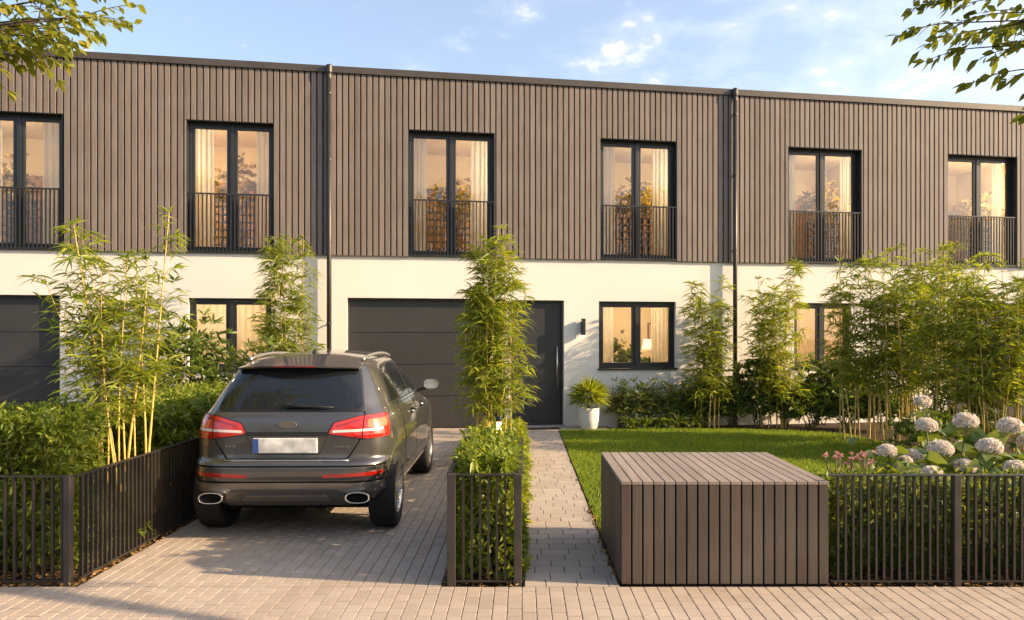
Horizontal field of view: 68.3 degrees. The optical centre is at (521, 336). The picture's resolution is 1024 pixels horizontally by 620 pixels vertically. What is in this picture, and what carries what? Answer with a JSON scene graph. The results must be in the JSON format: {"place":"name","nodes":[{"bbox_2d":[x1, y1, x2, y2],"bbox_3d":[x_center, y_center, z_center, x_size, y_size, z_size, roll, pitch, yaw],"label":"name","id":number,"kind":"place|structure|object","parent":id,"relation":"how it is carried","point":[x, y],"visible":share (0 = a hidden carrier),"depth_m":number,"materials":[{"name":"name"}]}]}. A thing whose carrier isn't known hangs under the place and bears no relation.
{"place":"outdoors","nodes":[
{"label":"outdoors","id":0,"kind":"place"},
{"bbox_2d":[78,428,468,586],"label":"driveway","id":1,"kind":"structure","parent":0,"point":[268,547],"depth_m":6.58,"materials":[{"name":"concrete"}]},
{"bbox_2d":[194,349,439,526],"bbox_3d":[-2.164,0.985,8.975,2.264,1.726,4.441,0,0,-1],"label":"parked car","id":2,"kind":"object","parent":1,"relation":"on","point":[333,428],"visible":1,"depth_m":6.96,"materials":[{"name":"paint"}]},
{"bbox_2d":[0,587,1023,619],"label":"pavement","id":3,"kind":"structure","parent":0,"point":[289,603],"depth_m":5.24,"materials":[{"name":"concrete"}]},
{"bbox_2d":[0,416,1023,587],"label":"ground","id":4,"kind":"structure","parent":0,"point":[832,427],"depth_m":6.15,"materials":[{"name":"soil"}]},
{"bbox_2d":[0,475,73,586],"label":"bar fence","id":5,"kind":"object","parent":4,"relation":"on","point":[66,530],"visible":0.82,"depth_m":5.63,"materials":[{"name":"metal"}]},
{"bbox_2d":[0,398,112,571],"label":"hedge","id":6,"kind":"object","parent":4,"relation":"on","point":[49,437],"visible":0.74,"depth_m":5.94,"materials":[{"name":"green plant"}]},
{"bbox_2d":[0,0,146,102],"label":"street tree","id":7,"kind":"object","parent":4,"relation":"on","point":[40,40],"visible":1,"depth_m":5.42,"materials":[{"name":"green plant"}]},
{"bbox_2d":[16,206,205,487],"bbox_3d":[-3.630,0.334,6.818,1.426,3.034,1.202,0,0,0],"label":"bamboo","id":8,"kind":"object","parent":4,"relation":"on","point":[124,370],"visible":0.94,"depth_m":6.70,"materials":[{"name":"green plant"}]},
{"bbox_2d":[75,474,172,553],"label":"hedge","id":9,"kind":"object","parent":4,"relation":"on","point":[140,531],"visible":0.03,"depth_m":6.67,"materials":[{"name":"green plant"}]},
{"bbox_2d":[74,437,199,579],"bbox_3d":[-3.345,1.458,8.933,0.060,0.845,6.530,0,0,0],"label":"bar fence","id":10,"kind":"object","parent":4,"relation":"on","point":[162,505],"visible":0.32,"depth_m":6.53,"materials":[{"name":"metal"}]},
{"bbox_2d":[72,380,228,525],"bbox_3d":[-4.202,1.245,9.531,1.789,1.332,4.596,0,0,0],"label":"hedge","id":11,"kind":"object","parent":4,"relation":"on","point":[178,419],"visible":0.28,"depth_m":7.91,"materials":[{"name":"green plant"}]},
{"bbox_2d":[0,48,332,436],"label":"terraced house","id":12,"kind":"structure","parent":4,"relation":"on","point":[129,124],"depth_m":14.34,"materials":[{"name":"paint"}]},
{"bbox_2d":[0,121,2,242],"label":"curtain","id":13,"kind":"object","parent":12,"relation":"hanging from","point":[1,174],"visible":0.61,"depth_m":14.21,"materials":[{"name":"fabric"}]},
{"bbox_2d":[2,152,40,242],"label":"house plant","id":14,"kind":"object","parent":12,"relation":"in","point":[7,174],"visible":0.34,"depth_m":15.45,"materials":[{"name":"green plant"}]},
{"bbox_2d":[3,199,42,243],"bbox_3d":[-10.066,-2.170,15.184,1.091,1.152,0.168,0,0,-10],"label":"open shelf","id":15,"kind":"object","parent":12,"relation":"in","point":[30,217],"visible":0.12,"depth_m":15.16,"materials":[{"name":"brown wood"}]},
{"bbox_2d":[3,176,42,242],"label":"wall panel","id":16,"kind":"structure","parent":12,"relation":"attached to","point":[39,182],"depth_m":16.94,"materials":[{"name":"brown wood"}]},
{"bbox_2d":[0,295,59,410],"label":"garage door","id":17,"kind":"structure","parent":12,"relation":"in","point":[25,364],"depth_m":14.11,"materials":[{"name":"metal"}]},
{"bbox_2d":[0,114,61,247],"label":"window","id":18,"kind":"structure","parent":12,"relation":"in","point":[19,121],"depth_m":14.08,"materials":[{"name":"metal"}]},
{"bbox_2d":[43,122,58,243],"bbox_3d":[-8.878,-3.042,14.380,0.510,2.623,0.046,0,0,-10],"label":"curtain","id":19,"kind":"object","parent":12,"relation":"hanging from","point":[50,155],"visible":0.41,"depth_m":14.37,"materials":[{"name":"fabric"}]},
{"bbox_2d":[196,129,213,246],"bbox_3d":[-6.239,-3.042,14.826,0.420,2.623,0.046,0,0,-10],"label":"curtain","id":20,"kind":"object","parent":12,"relation":"hanging from","point":[204,160],"visible":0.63,"depth_m":14.83,"materials":[{"name":"fabric"}]},
{"bbox_2d":[197,305,225,363],"bbox_3d":[-6.022,-0.051,14.822,0.795,1.803,0.078,0,0,-10],"label":"curtain","id":21,"kind":"object","parent":12,"relation":"hanging from","point":[218,311],"visible":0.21,"depth_m":14.82,"materials":[{"name":"fabric"}]},
{"bbox_2d":[189,122,272,251],"bbox_3d":[-5.638,-2.889,14.719,1.604,2.517,0.081,0,0,-10],"label":"window","id":22,"kind":"structure","parent":12,"relation":"in","point":[232,129],"depth_m":14.68,"materials":[{"name":"metal"}]},
{"bbox_2d":[190,298,271,371],"bbox_3d":[-5.639,-0.037,14.640,1.583,1.419,0.205,0,0,-10],"label":"window","id":23,"kind":"structure","parent":12,"relation":"in","point":[231,304],"depth_m":14.66,"materials":[{"name":"metal"}]},
{"bbox_2d":[214,152,256,246],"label":"house plant","id":24,"kind":"object","parent":12,"relation":"in","point":[247,182],"visible":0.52,"depth_m":16.20,"materials":[{"name":"green plant"}]},
{"bbox_2d":[215,205,255,247],"bbox_3d":[-6.034,-2.170,15.864,0.833,1.152,0.168,0,0,-10],"label":"open shelf","id":25,"kind":"object","parent":12,"relation":"in","point":[240,222],"visible":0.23,"depth_m":15.84,"materials":[{"name":"brown wood"}]},
{"bbox_2d":[215,182,255,247],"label":"wall panel","id":26,"kind":"structure","parent":12,"relation":"attached to","point":[222,184],"depth_m":17.61,"materials":[{"name":"brown wood"}]},
{"bbox_2d":[237,305,265,363],"bbox_3d":[-5.312,-0.051,14.941,0.745,1.803,0.078,0,0,-10],"label":"curtain","id":27,"kind":"object","parent":12,"relation":"hanging from","point":[244,327],"visible":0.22,"depth_m":14.93,"materials":[{"name":"fabric"}]},
{"bbox_2d":[257,132,268,247],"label":"curtain","id":28,"kind":"object","parent":12,"relation":"hanging from","point":[262,162],"visible":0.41,"depth_m":15.01,"materials":[{"name":"fabric"}]},
{"bbox_2d":[118,273,251,394],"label":"shrub","id":29,"kind":"object","parent":4,"relation":"on","point":[197,348],"visible":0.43,"depth_m":11.34,"materials":[{"name":"green plant"}]},
{"bbox_2d":[227,333,277,381],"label":"shrub","id":30,"kind":"object","parent":4,"relation":"on","point":[271,339],"visible":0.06,"depth_m":11.87,"materials":[{"name":"green plant"}]},
{"bbox_2d":[76,427,467,587],"bbox_3d":[-1.950,1.859,10.601,2.740,0.001,9.997,0,0,0],"label":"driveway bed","id":31,"kind":"object","parent":4,"relation":"on","point":[445,577],"visible":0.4,"depth_m":6.52,"materials":[{"name":"grey sand"}]},
{"bbox_2d":[245,234,328,357],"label":"bamboo","id":32,"kind":"object","parent":4,"relation":"on","point":[289,308],"visible":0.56,"depth_m":13.43,"materials":[{"name":"green plant"}]},
{"bbox_2d":[447,473,521,587],"bbox_3d":[-0.280,1.450,5.640,0.560,0.860,0.060,0,0,0],"label":"bar fence","id":33,"kind":"object","parent":4,"relation":"on","point":[452,580],"visible":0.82,"depth_m":5.62,"materials":[{"name":"metal"}]},
{"bbox_2d":[445,414,535,585],"bbox_3d":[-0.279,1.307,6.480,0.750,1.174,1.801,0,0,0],"label":"hedge","id":34,"kind":"object","parent":4,"relation":"on","point":[485,451],"visible":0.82,"depth_m":5.81,"materials":[{"name":"green plant"}]},
{"bbox_2d":[443,224,539,431],"bbox_3d":[-0.429,0.103,10.990,1.507,3.496,1.347,0,0,0],"label":"bamboo","id":35,"kind":"object","parent":4,"relation":"on","point":[489,386],"visible":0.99,"depth_m":10.86,"materials":[{"name":"green plant"}]},
{"bbox_2d":[0,506,1023,587],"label":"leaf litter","id":36,"kind":"object","parent":4,"relation":"on","point":[614,571],"visible":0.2,"depth_m":5.85,"materials":[{"name":"brown plant"}]},
{"bbox_2d":[512,470,535,579],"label":"ground cover","id":37,"kind":"object","parent":4,"relation":"on","point":[526,565],"visible":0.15,"depth_m":6.21,"materials":[{"name":"green plant"}]},
{"bbox_2d":[332,66,737,427],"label":"terraced house","id":38,"kind":"structure","parent":4,"relation":"on","point":[547,140],"depth_m":15.61,"materials":[{"name":"paint"}]},
{"bbox_2d":[414,139,426,250],"bbox_3d":[-2.123,-3.042,15.520,0.400,2.623,0.046,0,0,-10],"label":"curtain","id":39,"kind":"object","parent":38,"relation":"hanging from","point":[420,168],"visible":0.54,"depth_m":15.52,"materials":[{"name":"fabric"}]},
{"bbox_2d":[348,298,503,427],"bbox_3d":[-1.924,0.535,15.366,3.153,2.630,0.080,0,0,-10],"label":"garage door","id":40,"kind":"structure","parent":38,"relation":"in","point":[416,333],"depth_m":15.34,"materials":[{"name":"metal"}]},
{"bbox_2d":[427,177,470,247],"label":"house plant","id":41,"kind":"object","parent":38,"relation":"in","point":[466,195],"visible":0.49,"depth_m":17.01,"materials":[{"name":"green plant"}]},
{"bbox_2d":[427,211,470,251],"bbox_3d":[-1.501,-2.170,16.629,1.177,1.152,0.168,0,0,-10],"label":"open shelf","id":42,"kind":"object","parent":38,"relation":"in","point":[442,228],"visible":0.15,"depth_m":16.56,"materials":[{"name":"brown wood"}]},
{"bbox_2d":[427,189,470,251],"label":"wall panel","id":43,"kind":"structure","parent":38,"relation":"attached to","point":[431,222],"depth_m":18.44,"materials":[{"name":"brown wood"}]},
{"bbox_2d":[409,132,492,255],"bbox_3d":[-1.447,-2.889,15.426,1.735,2.517,0.081,0,0,-10],"label":"window","id":44,"kind":"structure","parent":38,"relation":"in","point":[450,139],"depth_m":15.39,"materials":[{"name":"metal"}]},
{"bbox_2d":[471,141,486,251],"bbox_3d":[-0.870,-3.042,15.732,0.460,2.623,0.046,0,0,-10],"label":"curtain","id":45,"kind":"object","parent":38,"relation":"hanging from","point":[478,170],"visible":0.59,"depth_m":15.73,"materials":[{"name":"fabric"}]},
{"bbox_2d":[511,300,562,424],"bbox_3d":[0.308,0.535,15.703,1.119,2.590,0.128,0,0,-10],"label":"front door","id":46,"kind":"structure","parent":38,"relation":"in","point":[546,332],"depth_m":15.74,"materials":[{"name":"metal"}]},
{"bbox_2d":[603,307,612,361],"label":"curtain","id":47,"kind":"object","parent":38,"relation":"hanging from","point":[607,334],"visible":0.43,"depth_m":16.15,"materials":[{"name":"fabric"}]},
{"bbox_2d":[604,147,614,253],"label":"curtain","id":48,"kind":"object","parent":38,"relation":"hanging from","point":[609,175],"visible":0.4,"depth_m":16.20,"materials":[{"name":"fabric"}]},
{"bbox_2d":[613,330,630,361],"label":"house plant","id":49,"kind":"object","parent":38,"relation":"in","point":[620,355],"visible":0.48,"depth_m":16.59,"materials":[{"name":"green plant"}]},
{"bbox_2d":[615,176,651,254],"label":"house plant","id":50,"kind":"object","parent":38,"relation":"in","point":[625,197],"visible":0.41,"depth_m":17.76,"materials":[{"name":"green plant"}]},
{"bbox_2d":[615,216,651,254],"bbox_3d":[2.693,-2.170,17.337,1.134,1.152,0.168,0,0,-10],"label":"open shelf","id":51,"kind":"object","parent":38,"relation":"in","point":[628,235],"visible":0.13,"depth_m":17.30,"materials":[{"name":"brown wood"}]},
{"bbox_2d":[615,195,651,254],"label":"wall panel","id":52,"kind":"structure","parent":38,"relation":"attached to","point":[623,201],"depth_m":19.24,"materials":[{"name":"brown wood"}]},
{"bbox_2d":[601,141,673,258],"bbox_3d":[2.431,-2.889,16.081,1.670,2.517,0.081,0,0,-10],"label":"window","id":53,"kind":"structure","parent":38,"relation":"in","point":[635,147],"depth_m":16.05,"materials":[{"name":"metal"}]},
{"bbox_2d":[598,302,677,369],"bbox_3d":[2.436,-0.027,16.003,1.746,1.439,0.205,0,0,-10],"label":"window","id":54,"kind":"structure","parent":38,"relation":"in","point":[635,364],"depth_m":16.03,"materials":[{"name":"metal"}]},
{"bbox_2d":[651,308,667,361],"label":"curtain","id":55,"kind":"object","parent":38,"relation":"hanging from","point":[659,334],"visible":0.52,"depth_m":16.34,"materials":[{"name":"fabric"}]},
{"bbox_2d":[652,149,667,254],"bbox_3d":[2.996,-3.042,16.384,0.420,2.623,0.046,0,0,-10],"label":"curtain","id":56,"kind":"object","parent":38,"relation":"hanging from","point":[659,177],"visible":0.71,"depth_m":16.38,"materials":[{"name":"fabric"}]},
{"bbox_2d":[268,588,830,619],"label":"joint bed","id":57,"kind":"object","parent":4,"relation":"on","point":[521,604],"depth_m":5.25,"materials":[{"name":"brown sand"}]},
{"bbox_2d":[602,375,639,427],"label":"shrub","id":58,"kind":"object","parent":4,"relation":"on","point":[616,409],"visible":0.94,"depth_m":15.38,"materials":[{"name":"green plant"}]},
{"bbox_2d":[618,376,656,426],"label":"shrub","id":59,"kind":"object","parent":4,"relation":"on","point":[642,394],"visible":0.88,"depth_m":15.34,"materials":[{"name":"green plant"}]},
{"bbox_2d":[633,377,668,426],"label":"shrub","id":60,"kind":"object","parent":4,"relation":"on","point":[653,390],"visible":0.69,"depth_m":15.45,"materials":[{"name":"green plant"}]},
{"bbox_2d":[648,378,684,426],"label":"shrub","id":61,"kind":"object","parent":4,"relation":"on","point":[670,400],"visible":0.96,"depth_m":15.46,"materials":[{"name":"green plant"}]},
{"bbox_2d":[665,376,697,425],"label":"shrub","id":62,"kind":"object","parent":4,"relation":"on","point":[683,399],"visible":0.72,"depth_m":15.55,"materials":[{"name":"green plant"}]},
{"bbox_2d":[677,378,734,425],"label":"shrub","id":63,"kind":"object","parent":4,"relation":"on","point":[706,408],"visible":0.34,"depth_m":15.48,"materials":[{"name":"green plant"}]},
{"bbox_2d":[677,274,740,427],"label":"bamboo","id":64,"kind":"object","parent":4,"relation":"on","point":[706,355],"visible":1,"depth_m":15.36,"materials":[{"name":"green plant"}]},
{"bbox_2d":[706,377,759,425],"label":"shrub","id":65,"kind":"object","parent":4,"relation":"on","point":[739,409],"visible":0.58,"depth_m":15.50,"materials":[{"name":"green plant"}]},
{"bbox_2d":[732,341,789,425],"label":"shrub","id":66,"kind":"object","parent":4,"relation":"on","point":[739,377],"visible":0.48,"depth_m":15.58,"materials":[{"name":"green plant"}]},
{"bbox_2d":[735,258,814,427],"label":"bamboo","id":67,"kind":"object","parent":4,"relation":"on","point":[770,326],"visible":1,"depth_m":15.35,"materials":[{"name":"green plant"}]},
{"bbox_2d":[753,378,811,426],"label":"shrub","id":68,"kind":"object","parent":4,"relation":"on","point":[787,414],"visible":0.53,"depth_m":15.31,"materials":[{"name":"green plant"}]},
{"bbox_2d":[783,380,844,427],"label":"shrub","id":69,"kind":"object","parent":4,"relation":"on","point":[808,398],"visible":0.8,"depth_m":15.23,"materials":[{"name":"green plant"}]},
{"bbox_2d":[791,351,853,425],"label":"shrub","id":70,"kind":"object","parent":4,"relation":"on","point":[813,377],"visible":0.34,"depth_m":15.67,"materials":[{"name":"green plant"}]},
{"bbox_2d":[813,384,884,428],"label":"shrub","id":71,"kind":"object","parent":4,"relation":"on","point":[851,404],"visible":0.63,"depth_m":15.08,"materials":[{"name":"green plant"}]},
{"bbox_2d":[817,353,883,426],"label":"shrub","id":72,"kind":"object","parent":4,"relation":"on","point":[864,389],"visible":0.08,"depth_m":15.56,"materials":[{"name":"green plant"}]},
{"bbox_2d":[737,89,1023,424],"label":"terraced house","id":73,"kind":"structure","parent":4,"relation":"on","point":[900,153],"depth_m":16.84,"materials":[{"name":"paint"}]},
{"bbox_2d":[789,155,794,257],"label":"curtain","id":74,"kind":"object","parent":73,"relation":"hanging from","point":[791,182],"visible":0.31,"depth_m":16.89,"materials":[{"name":"fabric"}]},
{"bbox_2d":[795,201,832,257],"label":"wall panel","id":75,"kind":"structure","parent":73,"relation":"attached to","point":[798,205],"depth_m":20.03,"materials":[{"name":"wood"}]},
{"bbox_2d":[797,309,840,360],"bbox_3d":[6.583,-0.051,16.949,1.324,1.803,0.052,0,0,-10],"label":"curtain","id":76,"kind":"object","parent":73,"relation":"hanging from","point":[808,345],"visible":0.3,"depth_m":16.93,"materials":[{"name":"fabric"}]},
{"bbox_2d":[794,303,848,368],"bbox_3d":[6.624,-0.027,16.710,1.418,1.439,0.205,0,0,-10],"label":"window","id":77,"kind":"structure","parent":73,"relation":"in","point":[819,325],"depth_m":16.73,"materials":[{"name":"metal"}]},
{"bbox_2d":[788,149,856,261],"bbox_3d":[6.636,-2.889,16.790,1.753,2.517,0.081,0,0,-10],"label":"window","id":78,"kind":"structure","parent":73,"relation":"in","point":[820,155],"depth_m":16.77,"materials":[{"name":"metal"}]},
{"bbox_2d":[795,178,850,255],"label":"house plant","id":79,"kind":"object","parent":73,"relation":"in","point":[810,203],"visible":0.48,"depth_m":18.52,"materials":[{"name":"green plant"}]},
{"bbox_2d":[807,221,838,258],"bbox_3d":[7.241,-2.170,18.105,0.908,1.152,0.168,0,0,-10],"label":"open shelf","id":80,"kind":"object","parent":73,"relation":"in","point":[826,239],"visible":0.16,"depth_m":18.06,"materials":[{"name":"brown wood"}]},
{"bbox_2d":[840,157,848,258],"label":"curtain","id":81,"kind":"object","parent":73,"relation":"hanging from","point":[844,184],"visible":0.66,"depth_m":17.11,"materials":[{"name":"fabric"}]},
{"bbox_2d":[961,226,990,260],"bbox_3d":[11.416,-2.170,18.809,0.926,1.152,0.168,0,0,-10],"label":"open shelf","id":82,"kind":"object","parent":73,"relation":"in","point":[970,242],"visible":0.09,"depth_m":18.78,"materials":[{"name":"brown wood"}]},
{"bbox_2d":[950,190,1004,228],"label":"house plant","id":83,"kind":"object","parent":73,"relation":"in","point":[985,206],"visible":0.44,"depth_m":19.23,"materials":[{"name":"green plant"}]},
{"bbox_2d":[948,156,1010,264],"bbox_3d":[10.495,-2.889,17.442,1.789,2.517,0.081,0,0,-10],"label":"window","id":84,"kind":"structure","parent":73,"relation":"in","point":[976,162],"depth_m":17.43,"materials":[{"name":"metal"}]},
{"bbox_2d":[947,303,1023,416],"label":"garage door","id":85,"kind":"structure","parent":73,"relation":"in","point":[1011,410],"depth_m":17.51,"materials":[{"name":"metal"}]},
{"bbox_2d":[992,164,1001,261],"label":"curtain","id":86,"kind":"object","parent":73,"relation":"hanging from","point":[996,189],"visible":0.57,"depth_m":17.76,"materials":[{"name":"fabric"}]},
{"bbox_2d":[848,382,927,429],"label":"shrub","id":87,"kind":"object","parent":4,"relation":"on","point":[894,405],"visible":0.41,"depth_m":14.92,"materials":[{"name":"green plant"}]},
{"bbox_2d":[810,462,1023,576],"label":"hedge","id":88,"kind":"object","parent":4,"relation":"on","point":[832,507],"visible":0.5,"depth_m":5.90,"materials":[{"name":"green plant"}]},
{"bbox_2d":[874,240,969,443],"bbox_3d":[6.960,0.096,13.173,1.529,3.512,1.624,0,0,39],"label":"bamboo","id":89,"kind":"object","parent":4,"relation":"on","point":[939,266],"visible":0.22,"depth_m":13.01,"materials":[{"name":"green plant"}]},
{"bbox_2d":[829,474,1023,586],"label":"bar fence","id":90,"kind":"object","parent":4,"relation":"on","point":[955,530],"visible":0.86,"depth_m":5.63,"materials":[{"name":"metal"}]},
{"bbox_2d":[893,263,1008,448],"bbox_3d":[6.756,0.339,11.913,1.695,3.026,1.312,0,0,0],"label":"bamboo","id":91,"kind":"object","parent":4,"relation":"on","point":[939,328],"visible":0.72,"depth_m":11.80,"materials":[{"name":"green plant"}]},
{"bbox_2d":[900,251,1003,438],"bbox_3d":[7.660,0.152,13.397,1.728,3.397,1.471,0,0,0],"label":"bamboo","id":92,"kind":"object","parent":4,"relation":"on","point":[985,267],"visible":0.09,"depth_m":13.26,"materials":[{"name":"green plant"}]},
{"bbox_2d":[885,0,1023,124],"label":"street tree","id":93,"kind":"object","parent":4,"relation":"on","point":[1007,31],"visible":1,"depth_m":5.09,"materials":[{"name":"green plant"}]},
{"bbox_2d":[916,381,1023,448],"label":"shrub","id":94,"kind":"object","parent":4,"relation":"on","point":[990,413],"visible":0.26,"depth_m":12.27,"materials":[{"name":"green plant"}]},
{"bbox_2d":[938,258,1023,457],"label":"bamboo","id":95,"kind":"object","parent":4,"relation":"on","point":[1016,369],"visible":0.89,"depth_m":11.36,"materials":[{"name":"green plant"}]},
{"bbox_2d":[954,260,1023,452],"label":"bamboo","id":96,"kind":"object","parent":4,"relation":"on","point":[996,301],"visible":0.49,"depth_m":11.55,"materials":[{"name":"green plant"}]},
{"bbox_2d":[0,0,1023,105],"label":"sky","id":97,"kind":"structure","parent":0,"point":[830,47],"materials":[{"name":"blue"}]},
{"bbox_2d":[523,430,619,587],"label":"garden path","id":98,"kind":"structure","parent":0,"point":[580,524],"depth_m":7.29,"materials":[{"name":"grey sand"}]},
{"bbox_2d":[559,427,980,575],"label":"lawn","id":99,"kind":"structure","parent":0,"point":[597,490],"depth_m":12.34,"materials":[{"name":"plant"}]},
{"bbox_2d":[601,452,828,585],"bbox_3d":[1.512,1.467,6.332,1.553,0.786,1.428,0,0,0],"label":"slatted box","id":100,"kind":"object","parent":99,"relation":"on","point":[714,519],"visible":0.99,"depth_m":5.62,"materials":[{"name":"brown wood"}]},
{"bbox_2d":[811,242,910,441],"bbox_3d":[6.091,0.072,13.537,1.747,3.558,1.523,0,0,0],"label":"bamboo","id":101,"kind":"object","parent":99,"relation":"on","point":[854,359],"visible":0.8,"depth_m":13.44,"materials":[{"name":"green plant"}]},
{"bbox_2d":[844,247,948,445],"bbox_3d":[6.419,0.135,13.007,1.617,3.433,1.566,0,0,41],"label":"bamboo","id":102,"kind":"object","parent":99,"relation":"on","point":[886,355],"visible":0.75,"depth_m":12.86,"materials":[{"name":"green plant"}]},
{"bbox_2d":[879,409,963,446],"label":"shrub","id":103,"kind":"object","parent":99,"relation":"on","point":[900,427],"visible":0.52,"depth_m":11.12,"materials":[{"name":"green plant"}]},
{"bbox_2d":[840,395,1023,541],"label":"hydrangea","id":104,"kind":"object","parent":99,"relation":"on","point":[947,456],"visible":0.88,"depth_m":7.05,"materials":[{"name":"white plant"}]},
{"label":"apron bed","id":105,"kind":"structure","parent":0,"visible":0},
{"bbox_2d":[540,424,607,430],"bbox_3d":[0.625,1.861,15.602,2.244,0.026,1.186,0,0,0],"label":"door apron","id":106,"kind":"object","parent":105,"relation":"on","point":[602,427],"depth_m":15.43,"materials":[{"name":"grey concrete"}]},
{"bbox_2d":[565,373,612,429],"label":"potted plant","id":107,"kind":"object","parent":106,"relation":"on","point":[589,414],"visible":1,"depth_m":15.04,"materials":[{"name":"plant"}]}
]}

